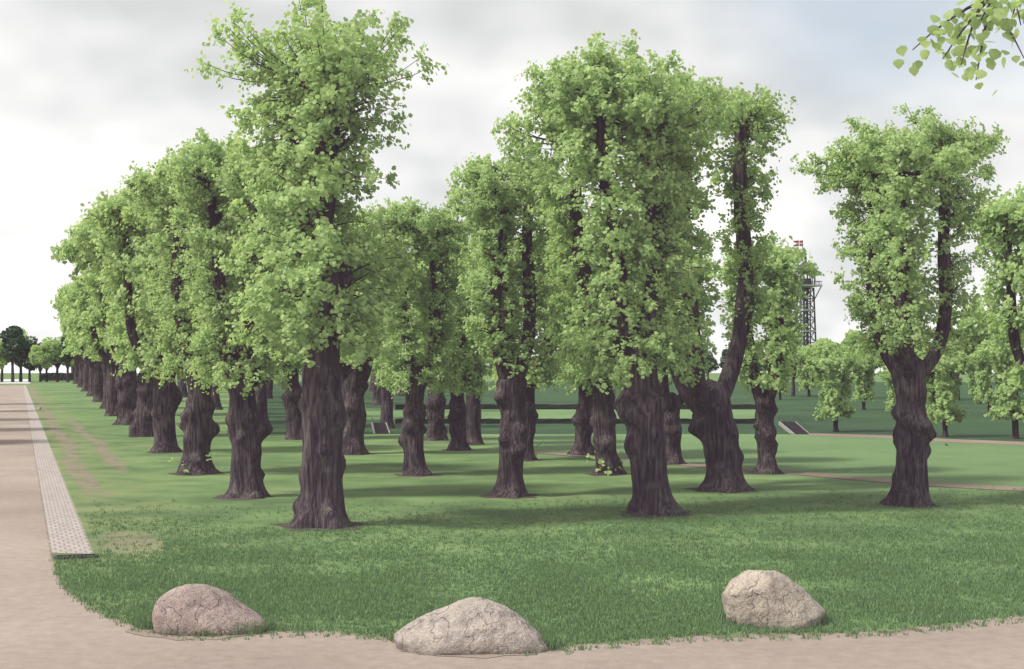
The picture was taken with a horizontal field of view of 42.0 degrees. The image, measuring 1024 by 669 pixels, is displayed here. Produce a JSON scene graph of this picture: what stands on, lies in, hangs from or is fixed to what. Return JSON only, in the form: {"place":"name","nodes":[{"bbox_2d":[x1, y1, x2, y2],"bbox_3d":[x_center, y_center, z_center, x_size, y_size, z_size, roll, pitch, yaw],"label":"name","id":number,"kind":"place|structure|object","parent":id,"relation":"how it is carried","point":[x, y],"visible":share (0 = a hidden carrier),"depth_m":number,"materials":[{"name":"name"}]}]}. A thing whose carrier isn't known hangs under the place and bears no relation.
{"place":"outdoors","nodes":[
{"label":"outdoors","id":0,"kind":"place"},
{"bbox_2d":[0,379,29,383],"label":"cross path","id":1,"kind":"structure","parent":0,"point":[8,381],"depth_m":292.01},
{"bbox_2d":[0,339,9,381],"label":"tree","id":2,"kind":"object","parent":1,"relation":"on","point":[3,361],"visible":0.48,"depth_m":307.70,"materials":[{"name":"green plant"}]},
{"bbox_2d":[0,325,25,381],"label":"tree","id":3,"kind":"object","parent":1,"relation":"on","point":[12,337],"visible":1,"depth_m":300.61,"materials":[{"name":"green plant"}]},
{"bbox_2d":[10,328,33,381],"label":"tree","id":4,"kind":"object","parent":1,"relation":"on","point":[20,370],"visible":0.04,"depth_m":317.23,"materials":[{"name":"green plant"}]},
{"bbox_2d":[14,335,39,381],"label":"tree","id":5,"kind":"object","parent":1,"relation":"on","point":[28,365],"visible":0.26,"depth_m":308.79,"materials":[{"name":"green plant"}]},
{"bbox_2d":[0,373,1023,668],"bbox_3d":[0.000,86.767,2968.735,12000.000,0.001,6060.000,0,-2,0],"label":"terrain","id":6,"kind":"structure","parent":0,"point":[70,453],"depth_m":19.07,"materials":[{"name":"green plant"}]},
{"bbox_2d":[28,344,51,381],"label":"tree","id":7,"kind":"object","parent":6,"relation":"on","point":[39,355],"visible":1,"depth_m":300.03,"materials":[{"name":"green plant"}]},
{"bbox_2d":[35,342,48,381],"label":"tree","id":8,"kind":"object","parent":6,"relation":"on","point":[46,376],"depth_m":317.23,"materials":[{"name":"brown plant"}]},
{"bbox_2d":[40,336,72,381],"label":"tree","id":9,"kind":"object","parent":6,"relation":"on","point":[52,347],"visible":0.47,"depth_m":308.23,"materials":[{"name":"green plant"}]},
{"bbox_2d":[41,373,73,380],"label":"hedge","id":10,"kind":"object","parent":6,"relation":"on","point":[52,376],"visible":0.66,"depth_m":355.90,"materials":[{"name":"green plant"}]},
{"bbox_2d":[52,306,73,372],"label":"tree","id":11,"kind":"object","parent":6,"relation":"on","point":[58,310],"visible":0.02,"depth_m":358.42,"materials":[{"name":"green plant"}]},
{"bbox_2d":[50,294,78,383],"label":"tree","id":12,"kind":"object","parent":6,"relation":"on","point":[76,358],"visible":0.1,"depth_m":258.20,"materials":[{"name":"green plant"}]},
{"bbox_2d":[56,334,74,381],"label":"tree","id":13,"kind":"object","parent":6,"relation":"on","point":[67,358],"visible":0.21,"depth_m":300.54,"materials":[{"name":"green plant"}]},
{"bbox_2d":[55,292,83,386],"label":"tree","id":14,"kind":"object","parent":6,"relation":"on","point":[81,367],"visible":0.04,"depth_m":196.96,"materials":[{"name":"green plant"}]},
{"bbox_2d":[56,283,88,391],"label":"tree","id":15,"kind":"object","parent":6,"relation":"on","point":[85,385],"visible":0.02,"depth_m":154.34,"materials":[{"name":"green plant"}]},
{"bbox_2d":[54,553,97,559],"bbox_3d":[-5.173,2.640,15.828,0.495,0.035,0.235,1,-2,-20],"label":"paving edge","id":16,"kind":"object","parent":6,"relation":"on","point":[82,556],"visible":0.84,"depth_m":15.83,"materials":[{"name":"grey stone"}]},
{"bbox_2d":[59,275,94,395],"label":"tree","id":17,"kind":"object","parent":6,"relation":"on","point":[66,298],"visible":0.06,"depth_m":123.28,"materials":[{"name":"green plant"}]},
{"bbox_2d":[50,236,118,415],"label":"tree","id":18,"kind":"object","parent":6,"relation":"on","point":[64,251],"visible":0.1,"depth_m":67.09,"materials":[{"name":"green plant"}]},
{"bbox_2d":[67,275,102,401],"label":"tree","id":19,"kind":"object","parent":6,"relation":"on","point":[98,387],"visible":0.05,"depth_m":99.67,"materials":[{"name":"green plant"}]},
{"bbox_2d":[73,275,106,408],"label":"tree","id":20,"kind":"object","parent":6,"relation":"on","point":[104,371],"visible":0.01,"depth_m":81.25,"materials":[{"name":"brown plant"}]},
{"bbox_2d":[64,215,137,424],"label":"tree","id":21,"kind":"object","parent":6,"relation":"on","point":[126,384],"visible":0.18,"depth_m":55.91,"materials":[{"name":"green plant"}]},
{"bbox_2d":[75,186,184,452],"bbox_3d":[-9.910,-0.541,37.018,4.344,7.787,4.157,-1,-2,3],"label":"tree","id":22,"kind":"object","parent":6,"relation":"on","point":[167,397],"visible":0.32,"depth_m":36.46,"materials":[{"name":"green plant"}]},
{"bbox_2d":[105,241,167,436],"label":"tree","id":23,"kind":"object","parent":6,"relation":"on","point":[141,425],"visible":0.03,"depth_m":45.61,"materials":[{"name":"brown plant"}]},
{"bbox_2d":[109,144,246,474],"bbox_3d":[-6.785,-0.506,29.210,3.823,7.270,3.871,-1,-2,-7],"label":"tree","id":24,"kind":"object","parent":6,"relation":"on","point":[199,426],"visible":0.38,"depth_m":28.64,"materials":[{"name":"green plant"}]},
{"bbox_2d":[177,371,187,397],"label":"tree","id":25,"kind":"object","parent":6,"relation":"on","point":[182,386],"depth_m":117.36,"materials":[{"name":"brown plant"}]},
{"bbox_2d":[168,472,221,475],"bbox_3d":[-6.861,3.023,29.048,1.312,0.001,1.324,0,-2,0],"label":"soil ring","id":26,"kind":"object","parent":6,"relation":"on","point":[196,475],"visible":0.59,"depth_m":28.72,"materials":[{"name":"brown soil"}]},
{"bbox_2d":[125,627,270,639],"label":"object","id":27,"kind":"object","parent":6,"relation":"on","point":[151,634],"visible":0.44,"depth_m":11.14,"materials":[{"name":"brown soil"}]},
{"bbox_2d":[152,584,269,635],"bbox_3d":[-2.568,2.362,11.449,1.015,0.464,0.654,0,-2,-6],"label":"boulder","id":28,"kind":"object","parent":27,"relation":"on","point":[185,609],"visible":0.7,"depth_m":11.21,"materials":[{"name":"beige stone"}]},
{"bbox_2d":[211,382,223,409],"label":"tree","id":29,"kind":"object","parent":6,"relation":"on","point":[216,399],"depth_m":78.65,"materials":[{"name":"brown plant"}]},
{"bbox_2d":[147,127,297,498],"bbox_3d":[-4.671,-0.332,23.494,3.215,6.600,3.278,-2,-1,-35],"label":"tree","id":30,"kind":"object","parent":6,"relation":"on","point":[206,179],"visible":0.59,"depth_m":22.97,"materials":[{"name":"green plant"}]},
{"bbox_2d":[212,495,273,499],"bbox_3d":[-4.738,2.866,23.544,1.098,0.001,1.153,0,-2,0],"label":"soil ring","id":31,"kind":"object","parent":6,"relation":"on","point":[219,497],"visible":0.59,"depth_m":23.25,"materials":[{"name":"brown soil"}]},
{"bbox_2d":[255,355,271,425],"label":"tree","id":32,"kind":"object","parent":6,"relation":"on","point":[261,397],"depth_m":53.22,"materials":[{"name":"brown plant"}]},
{"bbox_2d":[267,371,273,398],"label":"tree","id":33,"kind":"object","parent":6,"relation":"on","point":[270,390],"depth_m":112.12,"materials":[{"name":"brown plant"}]},
{"bbox_2d":[257,268,303,439],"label":"tree","id":34,"kind":"object","parent":6,"relation":"on","point":[294,364],"visible":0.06,"depth_m":43.68,"materials":[{"name":"brown plant"}]},
{"bbox_2d":[184,0,448,528],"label":"tree","id":35,"kind":"object","parent":6,"relation":"on","point":[317,84],"visible":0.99,"depth_m":18.77,"materials":[{"name":"green plant"}]},
{"bbox_2d":[274,522,365,530],"bbox_3d":[-2.775,2.741,19.143,1.410,0.001,1.366,0,-2,0],"label":"soil ring","id":36,"kind":"object","parent":6,"relation":"on","point":[356,524],"visible":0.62,"depth_m":18.90,"materials":[{"name":"brown soil"}]},
{"bbox_2d":[340,287,354,401],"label":"tree","id":37,"kind":"object","parent":6,"relation":"on","point":[348,369],"visible":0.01,"depth_m":63.36,"materials":[{"name":"green plant"}]},
{"bbox_2d":[333,200,386,454],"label":"tree","id":38,"kind":"object","parent":6,"relation":"on","point":[354,385],"visible":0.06,"depth_m":35.80,"materials":[{"name":"plant"}]},
{"bbox_2d":[368,376,372,391],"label":"tree","id":39,"kind":"object","parent":6,"relation":"on","point":[371,387],"visible":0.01,"depth_m":150.89,"materials":[{"name":"brown plant"}]},
{"bbox_2d":[371,368,380,404],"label":"tree","id":40,"kind":"object","parent":6,"relation":"on","point":[376,396],"visible":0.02,"depth_m":89.26,"materials":[{"name":"brown plant"}]},
{"bbox_2d":[372,418,389,433],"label":"stair treads","id":41,"kind":"object","parent":6,"relation":"on","point":[380,428],"visible":0.98,"depth_m":48.45,"materials":[{"name":"grey concrete"}]},
{"bbox_2d":[355,292,415,428],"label":"tree","id":42,"kind":"object","parent":6,"relation":"on","point":[386,405],"visible":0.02,"depth_m":52.44,"materials":[{"name":"brown plant"}]},
{"bbox_2d":[393,387,404,395],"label":"tree","id":43,"kind":"object","parent":6,"relation":"on","point":[399,393],"depth_m":124.36,"materials":[{"name":"wood"}]},
{"bbox_2d":[354,196,474,475],"bbox_3d":[-2.023,0.065,28.825,3.023,6.087,2.965,-1,-1,-44],"label":"tree","id":44,"kind":"object","parent":6,"relation":"on","point":[433,234],"visible":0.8,"depth_m":28.30,"materials":[{"name":"green plant"}]},
{"bbox_2d":[394,473,441,476],"bbox_3d":[-2.014,3.013,28.674,1.105,0.001,1.089,0,-2,0],"label":"soil ring","id":45,"kind":"object","parent":6,"relation":"on","point":[434,474],"visible":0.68,"depth_m":28.44,"materials":[{"name":"brown soil"}]},
{"bbox_2d":[409,258,448,440],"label":"tree","id":46,"kind":"object","parent":6,"relation":"on","point":[435,403],"visible":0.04,"depth_m":43.18,"materials":[{"name":"brown plant"}]},
{"bbox_2d":[409,253,489,450],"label":"tree","id":47,"kind":"object","parent":6,"relation":"on","point":[464,363],"visible":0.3,"depth_m":37.50,"materials":[{"name":"green plant"}]},
{"bbox_2d":[422,248,495,444],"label":"tree","id":48,"kind":"object","parent":6,"relation":"on","point":[473,419],"visible":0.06,"depth_m":40.57,"materials":[{"name":"brown wood"}]},
{"bbox_2d":[401,650,531,657],"bbox_3d":[-0.247,2.504,10.769,1.289,0.001,1.024,0,-2,0],"label":"soil patch","id":49,"kind":"object","parent":6,"relation":"on","point":[485,656],"visible":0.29,"depth_m":10.36,"materials":[{"name":"brown soil"}]},
{"bbox_2d":[394,597,548,655],"bbox_3d":[-0.325,2.346,10.759,1.254,0.458,0.754,0,-2,-6],"label":"boulder","id":50,"kind":"object","parent":6,"relation":"on","point":[473,626],"visible":0.84,"depth_m":10.47,"materials":[{"name":"grey stone"}]},
{"bbox_2d":[442,134,568,497],"bbox_3d":[-0.051,-0.284,23.933,2.389,6.502,2.750,0,-2,0],"label":"tree","id":51,"kind":"object","parent":6,"relation":"on","point":[493,222],"visible":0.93,"depth_m":23.52,"materials":[{"name":"green plant"}]},
{"bbox_2d":[479,493,538,498],"bbox_3d":[-0.057,2.872,23.734,1.111,0.001,1.158,0,-2,0],"label":"soil ring","id":52,"kind":"object","parent":6,"relation":"on","point":[488,496],"visible":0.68,"depth_m":23.62,"materials":[{"name":"brown soil"}]},
{"bbox_2d":[467,235,565,460],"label":"tree","id":53,"kind":"object","parent":6,"relation":"on","point":[534,377],"visible":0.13,"depth_m":33.25,"materials":[{"name":"green plant"}]},
{"bbox_2d":[49,482,1023,655],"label":"grass","id":54,"kind":"structure","parent":6,"relation":"on","point":[934,608],"depth_m":14.35,"materials":[{"name":"green plant"}]},
{"bbox_2d":[532,211,641,475],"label":"tree","id":55,"kind":"object","parent":6,"relation":"on","point":[603,420],"visible":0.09,"depth_m":28.62,"materials":[{"name":"green plant"}]},
{"bbox_2d":[585,473,625,475],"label":"soil ring","id":56,"kind":"object","parent":6,"relation":"on","point":[602,475],"visible":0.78,"depth_m":28.44,"materials":[{"name":"brown soil"}]},
{"bbox_2d":[490,29,739,516],"bbox_3d":[1.591,-0.962,20.956,3.884,7.735,3.883,0,-2,0],"label":"tree","id":57,"kind":"object","parent":6,"relation":"on","point":[599,102],"visible":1,"depth_m":20.42,"materials":[{"name":"green plant"}]},
{"bbox_2d":[267,382,1023,441],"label":"grass embankment","id":58,"kind":"structure","parent":6,"relation":"on","point":[874,418],"depth_m":68.19,"materials":[{"name":"green plant"}]},
{"bbox_2d":[365,409,755,419],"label":"terrace grass","id":59,"kind":"structure","parent":58,"relation":"on","point":[374,414],"depth_m":71.42,"materials":[{"name":"green plant"}]},
{"bbox_2d":[395,404,755,408],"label":"hedge","id":60,"kind":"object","parent":59,"relation":"on","point":[574,406],"depth_m":79.36,"materials":[{"name":"green plant"}]},
{"bbox_2d":[395,418,754,423],"bbox_3d":[3.114,3.730,57.484,16.300,0.237,0.412,0,-2,0],"label":"hedge","id":61,"kind":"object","parent":58,"relation":"on","point":[618,421],"depth_m":57.29,"materials":[{"name":"green plant"}]},
{"bbox_2d":[768,366,792,399],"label":"tree","id":62,"kind":"object","parent":58,"relation":"on","point":[782,389],"visible":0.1,"depth_m":106.58,"materials":[{"name":"green plant"}]},
{"bbox_2d":[795,345,820,396],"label":"tree","id":63,"kind":"object","parent":58,"relation":"on","point":[809,384],"visible":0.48,"depth_m":122.13,"materials":[{"name":"green plant"}]},
{"bbox_2d":[802,338,843,383],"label":"tree","id":64,"kind":"object","parent":58,"relation":"on","point":[807,349],"visible":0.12,"depth_m":115.82,"materials":[{"name":"green plant"}]},
{"bbox_2d":[801,342,868,431],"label":"tree","id":65,"kind":"object","parent":58,"relation":"on","point":[828,364],"visible":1,"depth_m":49.14,"materials":[{"name":"green plant"}]},
{"bbox_2d":[850,348,884,409],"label":"tree","id":66,"kind":"object","parent":58,"relation":"on","point":[865,391],"visible":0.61,"depth_m":78.10,"materials":[{"name":"green plant"}]},
{"bbox_2d":[877,366,895,418],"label":"tree","id":67,"kind":"object","parent":58,"relation":"on","point":[885,374],"visible":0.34,"depth_m":62.88,"materials":[{"name":"green plant"}]},
{"bbox_2d":[895,329,933,356],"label":"tree","id":68,"kind":"object","parent":58,"relation":"on","point":[918,347],"visible":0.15,"depth_m":104.79,"materials":[{"name":"green plant"}]},
{"bbox_2d":[916,344,978,436],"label":"tree","id":69,"kind":"object","parent":58,"relation":"on","point":[949,368],"visible":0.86,"depth_m":45.19,"materials":[{"name":"green plant"}]},
{"bbox_2d":[966,353,993,403],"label":"tree","id":70,"kind":"object","parent":58,"relation":"on","point":[971,381],"visible":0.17,"depth_m":93.23,"materials":[{"name":"green plant"}]},
{"bbox_2d":[967,346,1002,412],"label":"tree","id":71,"kind":"object","parent":58,"relation":"on","point":[985,393],"visible":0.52,"depth_m":70.41,"materials":[{"name":"green plant"}]},
{"bbox_2d":[975,332,1023,438],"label":"tree","id":72,"kind":"object","parent":58,"relation":"on","point":[1008,409],"visible":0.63,"depth_m":43.96,"materials":[{"name":"green plant"}]},
{"bbox_2d":[620,511,693,517],"bbox_3d":[2.245,2.787,20.766,1.195,0.001,1.301,0,-2,0],"label":"soil ring","id":73,"kind":"object","parent":6,"relation":"on","point":[649,516],"visible":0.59,"depth_m":20.48,"materials":[{"name":"brown soil"}]},
{"bbox_2d":[634,254,722,464],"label":"tree","id":74,"kind":"object","parent":6,"relation":"on","point":[672,428],"visible":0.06,"depth_m":31.96,"materials":[{"name":"green plant"}]},
{"bbox_2d":[618,62,797,492],"bbox_3d":[3.577,-1.092,25.062,3.642,8.185,3.508,0,-2,0],"label":"tree","id":75,"kind":"object","parent":6,"relation":"on","point":[712,428],"visible":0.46,"depth_m":25.14,"materials":[{"name":"green plant"}]},
{"bbox_2d":[704,350,718,378],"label":"tree","id":76,"kind":"object","parent":6,"relation":"on","point":[710,358],"visible":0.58,"depth_m":330.17,"materials":[{"name":"green plant"}]},
{"bbox_2d":[683,487,757,492],"bbox_3d":[3.933,2.909,25.046,1.414,0.001,1.444,0,-2,0],"label":"soil ring","id":77,"kind":"object","parent":6,"relation":"on","point":[694,488],"visible":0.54,"depth_m":24.72,"materials":[{"name":"brown soil"}]},
{"bbox_2d":[719,349,726,367],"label":"tree","id":78,"kind":"object","parent":6,"relation":"on","point":[723,354],"visible":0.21,"depth_m":313.92,"materials":[{"name":"green plant"}]},
{"bbox_2d":[483,434,1023,486],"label":"lawn","id":79,"kind":"structure","parent":6,"relation":"on","point":[981,464],"depth_m":35.31,"materials":[{"name":"green plant"}]},
{"bbox_2d":[551,286,635,455],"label":"tree","id":80,"kind":"object","parent":79,"relation":"on","point":[583,444],"visible":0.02,"depth_m":35.38,"materials":[{"name":"brown plant"}]},
{"bbox_2d":[707,230,823,474],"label":"tree","id":81,"kind":"object","parent":6,"relation":"on","point":[781,275],"visible":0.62,"depth_m":28.68,"materials":[{"name":"green plant"}]},
{"bbox_2d":[779,416,809,433],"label":"stair treads","id":82,"kind":"object","parent":6,"relation":"on","point":[794,427],"visible":0.98,"depth_m":48.06,"materials":[{"name":"grey concrete"}]},
{"bbox_2d":[789,337,805,395],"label":"tree","id":83,"kind":"object","parent":6,"relation":"on","point":[793,381],"visible":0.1,"depth_m":124.56,"materials":[{"name":"green plant"}]},
{"bbox_2d":[793,240,822,378],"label":"observation tower","id":84,"kind":"structure","parent":6,"relation":"on","point":[807,282],"depth_m":439.08,"materials":[{"name":"grey metal"}]},
{"bbox_2d":[840,329,880,394],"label":"tree","id":85,"kind":"object","parent":6,"relation":"on","point":[849,340],"visible":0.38,"depth_m":112.74,"materials":[{"name":"green plant"}]},
{"bbox_2d":[866,314,895,394],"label":"tree","id":86,"kind":"object","parent":6,"relation":"on","point":[885,327],"depth_m":119.19,"materials":[{"name":"green plant"}]},
{"bbox_2d":[789,103,1010,506],"bbox_3d":[6.436,-0.479,22.252,3.545,6.826,3.831,0,-2,0],"label":"tree","id":87,"kind":"object","parent":6,"relation":"on","point":[873,168],"visible":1,"depth_m":21.88,"materials":[{"name":"green plant"}]},
{"bbox_2d":[886,503,939,507],"bbox_3d":[6.644,2.827,22.147,0.929,0.001,1.215,0,-2,0],"label":"soil ring","id":88,"kind":"object","parent":6,"relation":"on","point":[922,507],"visible":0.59,"depth_m":21.86,"materials":[{"name":"brown soil"}]},
{"bbox_2d":[935,306,993,399],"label":"tree","id":89,"kind":"object","parent":6,"relation":"on","point":[974,326],"visible":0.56,"depth_m":104.20,"materials":[{"name":"green plant"}]},
{"bbox_2d":[956,294,1006,389],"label":"tree","id":90,"kind":"object","parent":6,"relation":"on","point":[987,319],"visible":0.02,"depth_m":109.21,"materials":[{"name":"green plant"}]},
{"bbox_2d":[953,181,1023,393],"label":"tree","id":91,"kind":"object","parent":6,"relation":"on","point":[1004,221],"visible":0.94,"depth_m":28.45,"materials":[{"name":"green plant"}]},
{"label":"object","id":92,"kind":"object","parent":6,"relation":"on","visible":0},
{"bbox_2d":[721,570,824,629],"bbox_3d":[2.312,2.331,11.729,0.910,0.541,0.725,0,-2,-14],"label":"boulder","id":93,"kind":"object","parent":92,"relation":"on","point":[764,598],"visible":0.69,"depth_m":11.49,"materials":[{"name":"stone"}]},
{"bbox_2d":[0,0,1023,372],"label":"sky","id":94,"kind":"structure","parent":0,"point":[89,89],"materials":[{"name":"white"}]},
{"bbox_2d":[534,450,1023,490],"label":"cross path","id":95,"kind":"structure","parent":0,"point":[976,486],"depth_m":27.85,"materials":[{"name":"brown soil"}]},
{"bbox_2d":[808,433,1023,444],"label":"dirt path","id":96,"kind":"structure","parent":0,"point":[941,439],"depth_m":43.32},
{"bbox_2d":[893,0,1023,95],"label":"tree branch","id":97,"kind":"object","parent":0,"point":[995,12],"visible":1,"depth_m":6.92,"materials":[{"name":"green plant"}]}
]}

